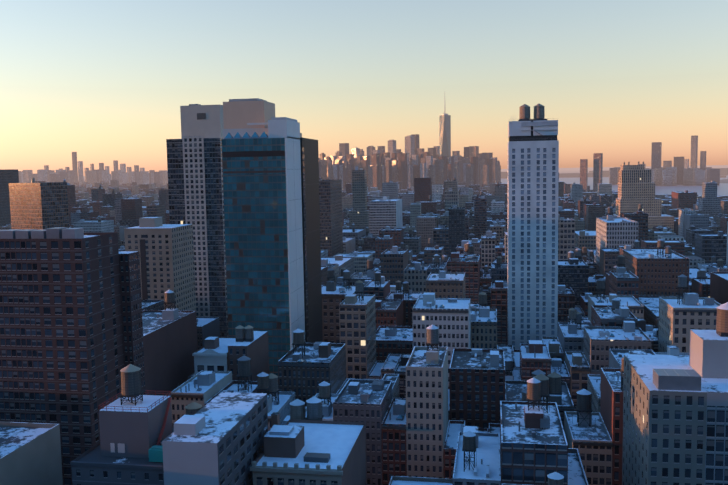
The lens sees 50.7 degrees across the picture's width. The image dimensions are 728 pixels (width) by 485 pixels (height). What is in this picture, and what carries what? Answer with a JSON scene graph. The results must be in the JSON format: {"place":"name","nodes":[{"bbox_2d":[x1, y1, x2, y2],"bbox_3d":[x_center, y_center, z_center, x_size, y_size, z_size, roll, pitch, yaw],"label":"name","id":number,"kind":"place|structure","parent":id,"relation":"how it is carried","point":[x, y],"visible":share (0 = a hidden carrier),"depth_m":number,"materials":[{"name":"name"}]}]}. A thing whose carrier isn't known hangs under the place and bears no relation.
{"place":"outdoors","nodes":[
{"label":"outdoors","id":0,"kind":"place"},
{"bbox_2d":[0,206,727,484],"bbox_3d":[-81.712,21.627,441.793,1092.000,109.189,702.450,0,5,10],"label":"city blocks","id":1,"kind":"structure","parent":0,"point":[424,371],"depth_m":293.23,"materials":[{"name":"concrete"}]},
{"bbox_2d":[0,167,727,264],"bbox_3d":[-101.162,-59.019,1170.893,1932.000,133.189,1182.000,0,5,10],"label":"city blocks","id":2,"kind":"structure","parent":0,"point":[412,221],"depth_m":1036.67,"materials":[{"name":"concrete"}]},
{"bbox_2d":[0,0,727,175],"label":"sky","id":3,"kind":"structure","parent":0,"point":[102,81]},
{"bbox_2d":[35,179,727,212],"bbox_3d":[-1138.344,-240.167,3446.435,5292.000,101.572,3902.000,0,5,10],"label":"city blocks","id":4,"kind":"structure","parent":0,"point":[148,194],"depth_m":2518.36,"materials":[{"name":"concrete"}]},
{"bbox_2d":[78,165,727,182],"bbox_3d":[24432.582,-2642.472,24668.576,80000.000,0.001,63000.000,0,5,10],"label":"shore land","id":5,"kind":"structure","parent":0,"point":[569,170],"depth_m":25728.58,"materials":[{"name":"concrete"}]},
{"bbox_2d":[501,175,727,195],"bbox_3d":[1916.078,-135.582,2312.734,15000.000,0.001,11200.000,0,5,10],"label":"river","id":6,"kind":"structure","parent":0,"point":[722,189],"depth_m":3905.55,"materials":[{"name":"blue"}]},
{"label":"ground","id":7,"kind":"structure","parent":0,"visible":0},
{"bbox_2d":[9,178,68,229],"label":"office building","id":8,"kind":"structure","parent":7,"relation":"on","point":[39,205],"depth_m":781.54,"materials":[{"name":"glass"}]},
{"bbox_2d":[0,227,145,484],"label":"brick tower","id":9,"kind":"structure","parent":7,"relation":"on","point":[71,335],"depth_m":211.09,"materials":[{"name":"brick"}]},
{"bbox_2d":[18,152,167,184],"bbox_3d":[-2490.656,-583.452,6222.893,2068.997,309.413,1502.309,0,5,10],"label":"distant skyline","id":10,"kind":"structure","parent":7,"relation":"on","point":[92,175],"depth_m":6102.99,"materials":[{"name":"concrete"}]},
{"bbox_2d":[124,217,195,310],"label":"tan tower","id":11,"kind":"structure","parent":7,"relation":"on","point":[166,252],"depth_m":416.12,"materials":[{"name":"concrete"}]},
{"bbox_2d":[166,104,227,336],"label":"beige tower","id":12,"kind":"structure","parent":7,"relation":"on","point":[195,173],"depth_m":491.23,"materials":[{"name":"concrete"}]},
{"bbox_2d":[221,98,322,375],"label":"glass skyscraper","id":13,"kind":"structure","parent":7,"relation":"on","point":[270,168],"depth_m":324.18,"materials":[{"name":"glass"}]},
{"bbox_2d":[78,168,727,181],"bbox_3d":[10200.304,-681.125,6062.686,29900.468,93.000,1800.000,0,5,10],"label":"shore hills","id":14,"kind":"structure","parent":7,"relation":"on","point":[723,172],"depth_m":7913.19,"materials":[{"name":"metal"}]},
{"bbox_2d":[319,111,500,189],"bbox_3d":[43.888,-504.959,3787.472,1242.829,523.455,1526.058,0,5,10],"label":"distant skyline","id":15,"kind":"structure","parent":7,"relation":"on","point":[439,164],"depth_m":3308.62,"materials":[{"name":"concrete"}]},
{"bbox_2d":[507,103,558,349],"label":"white tower","id":16,"kind":"structure","parent":7,"relation":"on","point":[532,226],"depth_m":411.68,"materials":[{"name":"concrete"}]},
{"bbox_2d":[367,184,704,267],"bbox_3d":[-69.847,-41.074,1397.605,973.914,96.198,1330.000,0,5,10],"label":"buildings","id":17,"kind":"structure","parent":7,"relation":"on","point":[437,192],"depth_m":783.32,"materials":[{"name":"concrete"}]},
{"bbox_2d":[614,162,673,231],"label":"stepped high-rise building","id":18,"kind":"structure","parent":7,"relation":"on","point":[636,186],"depth_m":1051.91,"materials":[{"name":"brick"}]},
{"bbox_2d":[580,135,719,191],"bbox_3d":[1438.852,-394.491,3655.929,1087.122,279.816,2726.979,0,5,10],"label":"distant skyline","id":19,"kind":"structure","parent":7,"relation":"on","point":[680,172],"depth_m":4187.73,"materials":[{"name":"concrete"}]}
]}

